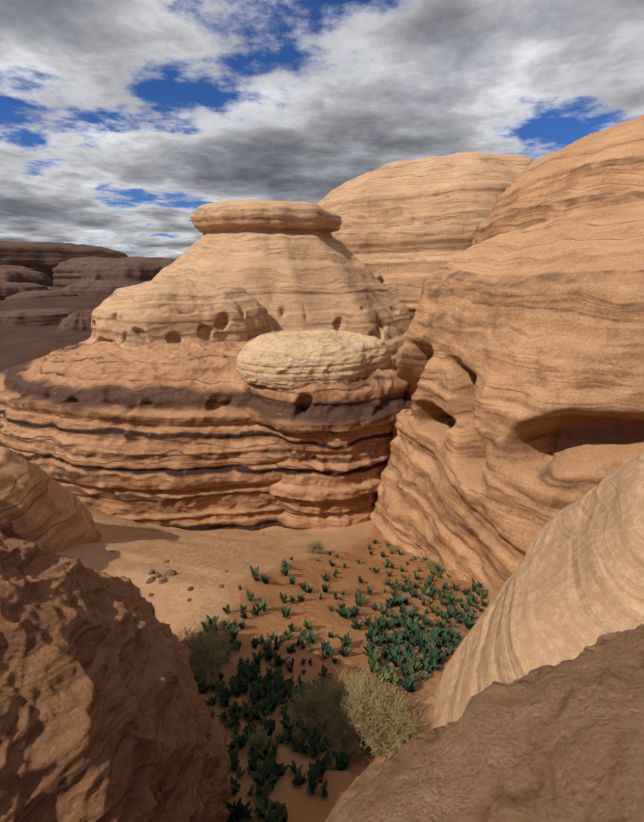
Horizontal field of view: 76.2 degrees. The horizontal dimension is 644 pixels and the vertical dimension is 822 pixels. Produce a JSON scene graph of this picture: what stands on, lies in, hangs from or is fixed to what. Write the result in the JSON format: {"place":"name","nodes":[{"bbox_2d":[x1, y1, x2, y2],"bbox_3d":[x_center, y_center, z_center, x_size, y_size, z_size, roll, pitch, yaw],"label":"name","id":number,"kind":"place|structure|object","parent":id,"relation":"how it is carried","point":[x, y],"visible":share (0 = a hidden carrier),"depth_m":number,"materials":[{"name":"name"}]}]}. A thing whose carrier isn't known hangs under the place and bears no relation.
{"place":"outdoors","nodes":[
{"label":"outdoors","id":0,"kind":"place"},
{"bbox_2d":[0,285,498,821],"bbox_3d":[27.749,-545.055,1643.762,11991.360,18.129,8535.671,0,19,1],"label":"ground","id":1,"kind":"structure","parent":0,"point":[200,561],"depth_m":17.42,"materials":[{"name":"brown sand"}]},
{"bbox_2d":[0,517,23,539],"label":"rock","id":2,"kind":"object","parent":1,"relation":"on","point":[6,527],"visible":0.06,"depth_m":16.74,"materials":[{"name":"red stone"}]},
{"bbox_2d":[0,265,33,270],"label":"mesa","id":3,"kind":"structure","parent":1,"relation":"on","point":[10,267],"depth_m":413.79,"materials":[{"name":"stone"}]},
{"bbox_2d":[0,282,49,299],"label":"mesa","id":4,"kind":"structure","parent":1,"relation":"on","point":[8,289],"depth_m":257.47,"materials":[{"name":"stone"}]},
{"bbox_2d":[0,269,52,286],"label":"mesa","id":5,"kind":"structure","parent":1,"relation":"on","point":[22,276],"depth_m":352.27,"materials":[{"name":"stone"}]},
{"bbox_2d":[0,308,76,325],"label":"mesa","id":6,"kind":"structure","parent":1,"relation":"on","point":[37,317],"depth_m":134.09,"materials":[{"name":"stone"}]},
{"bbox_2d":[4,290,77,299],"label":"rock formation","id":7,"kind":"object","parent":1,"relation":"on","point":[45,294],"visible":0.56,"depth_m":237.26,"materials":[{"name":"stone"}]},
{"bbox_2d":[0,446,106,552],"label":"rock","id":8,"kind":"object","parent":1,"relation":"on","point":[39,506],"visible":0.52,"depth_m":20.42,"materials":[{"name":"stone"}]},
{"bbox_2d":[0,241,128,279],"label":"mesa","id":9,"kind":"structure","parent":1,"relation":"on","point":[46,258],"depth_m":517.83,"materials":[{"name":"stone"}]},
{"bbox_2d":[55,310,92,332],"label":"rock","id":10,"kind":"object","parent":1,"relation":"on","point":[77,321],"visible":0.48,"depth_m":119.89,"materials":[{"name":"stone"}]},
{"bbox_2d":[63,280,140,295],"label":"mesa","id":11,"kind":"structure","parent":1,"relation":"on","point":[90,287],"depth_m":259.47,"materials":[{"name":"stone"}]},
{"bbox_2d":[51,256,175,286],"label":"mesa","id":12,"kind":"structure","parent":1,"relation":"on","point":[67,272],"depth_m":493.28,"materials":[{"name":"stone"}]},
{"bbox_2d":[0,531,231,821],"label":"boulder","id":13,"kind":"object","parent":1,"relation":"on","point":[105,713],"visible":0.98,"depth_m":4.64,"materials":[{"name":"stone"}]},
{"bbox_2d":[79,259,172,282],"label":"mesa","id":14,"kind":"structure","parent":1,"relation":"on","point":[140,271],"depth_m":336.84,"materials":[{"name":"stone"}]},
{"bbox_2d":[0,330,396,530],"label":"layered rock cliff","id":15,"kind":"structure","parent":1,"relation":"on","point":[170,434],"depth_m":34.41,"materials":[{"name":"orange stone"}]},
{"bbox_2d":[86,278,273,349],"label":"rock dome","id":16,"kind":"structure","parent":15,"relation":"on","point":[164,311],"depth_m":44.35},
{"bbox_2d":[152,199,412,362],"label":"rock formation","id":17,"kind":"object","parent":15,"relation":"on","point":[292,266],"depth_m":56.23,"materials":[{"name":"stone"}]},
{"bbox_2d":[174,618,248,694],"bbox_3d":[-3.014,6.014,10.157,2.531,1.116,2.216,0,19,1],"label":"dry bush","id":18,"kind":"object","parent":1,"relation":"on","point":[204,652],"visible":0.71,"depth_m":10.09,"materials":[{"name":"plant"}]},
{"bbox_2d":[247,724,274,754],"bbox_3d":[-1.223,6.456,8.105,0.561,0.535,0.604,0,19,1],"label":"dry bush","id":19,"kind":"object","parent":1,"relation":"on","point":[260,742],"visible":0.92,"depth_m":8.01,"materials":[{"name":"plant"}]},
{"bbox_2d":[111,530,411,686],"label":"loose stones","id":20,"kind":"object","parent":1,"relation":"on","point":[170,572],"visible":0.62,"depth_m":16.62,"materials":[{"name":"brown stone"}]},
{"bbox_2d":[280,668,344,744],"bbox_3d":[-0.073,6.452,9.007,1.672,1.007,1.724,0,19,1],"label":"dry bush","id":21,"kind":"object","parent":1,"relation":"on","point":[311,697],"visible":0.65,"depth_m":8.87,"materials":[{"name":"plant"}]},
{"bbox_2d":[303,536,328,554],"bbox_3d":[-0.437,8.444,25.538,1.730,0.960,1.688,0,19,1],"label":"dry bush","id":22,"kind":"object","parent":1,"relation":"on","point":[314,547],"visible":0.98,"depth_m":25.44,"materials":[{"name":"beige plant"}]},
{"bbox_2d":[245,363,412,529],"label":"rock pillar","id":23,"kind":"structure","parent":1,"relation":"on","point":[334,439],"depth_m":33.38,"materials":[{"name":"orange stone"}]},
{"bbox_2d":[236,329,391,389],"bbox_3d":[-0.609,-4.939,36.198,13.624,3.978,10.785,0,19,1],"label":"boulder","id":24,"kind":"object","parent":23,"relation":"on","point":[290,360],"visible":0.9,"depth_m":32.08,"materials":[{"name":"stone"}]},
{"bbox_2d":[195,539,489,821],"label":"green plants","id":25,"kind":"object","parent":1,"relation":"on","point":[270,770],"visible":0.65,"depth_m":11.58,"materials":[{"name":"green plant"}]},
{"bbox_2d":[305,659,422,766],"bbox_3d":[0.844,6.351,8.614,2.567,1.228,2.652,0,19,1],"label":"dry bush","id":26,"kind":"object","parent":1,"relation":"on","point":[357,703],"visible":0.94,"depth_m":8.47,"materials":[{"name":"beige plant"}]},
{"bbox_2d":[353,687,428,758],"bbox_3d":[1.421,6.439,8.627,1.735,0.959,1.617,-9,21,-24],"label":"dry bush","id":27,"kind":"object","parent":1,"relation":"on","point":[392,727],"visible":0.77,"depth_m":8.40,"materials":[{"name":"beige plant"}]},
{"bbox_2d":[386,545,396,552],"bbox_3d":[5.062,9.982,29.964,0.885,0.548,0.856,5,19,14],"label":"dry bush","id":28,"kind":"object","parent":1,"relation":"on","point":[392,548],"visible":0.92,"depth_m":29.90,"materials":[{"name":"beige plant"}]},
{"bbox_2d":[316,152,533,317],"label":"dome","id":29,"kind":"structure","parent":1,"relation":"on","point":[406,230],"depth_m":70.19,"materials":[{"name":"stone"}]},
{"bbox_2d":[420,559,437,568],"bbox_3d":[7.045,10.008,26.816,1.101,0.652,1.185,16,25,39],"label":"dry bush","id":30,"kind":"object","parent":1,"relation":"on","point":[429,563],"visible":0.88,"depth_m":26.79,"materials":[{"name":"beige plant"}]},
{"bbox_2d":[325,624,643,821],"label":"slab","id":31,"kind":"structure","parent":1,"relation":"on","point":[562,741],"depth_m":2.39,"materials":[{"name":"stone"}]},
{"bbox_2d":[434,452,643,727],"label":"rock slope","id":32,"kind":"structure","parent":1,"relation":"on","point":[572,587],"depth_m":7.60,"materials":[{"name":"stone"}]},
{"bbox_2d":[0,0,643,258],"label":"sky","id":33,"kind":"structure","parent":0,"point":[120,120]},
{"bbox_2d":[370,201,643,590],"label":"cliff","id":34,"kind":"structure","parent":0,"point":[519,424],"depth_m":21.72,"materials":[{"name":"stone"}]},
{"bbox_2d":[471,114,643,245],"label":"cliff","id":35,"kind":"structure","parent":34,"relation":"on","point":[603,168],"depth_m":30.34,"materials":[{"name":"stone"}]}
]}

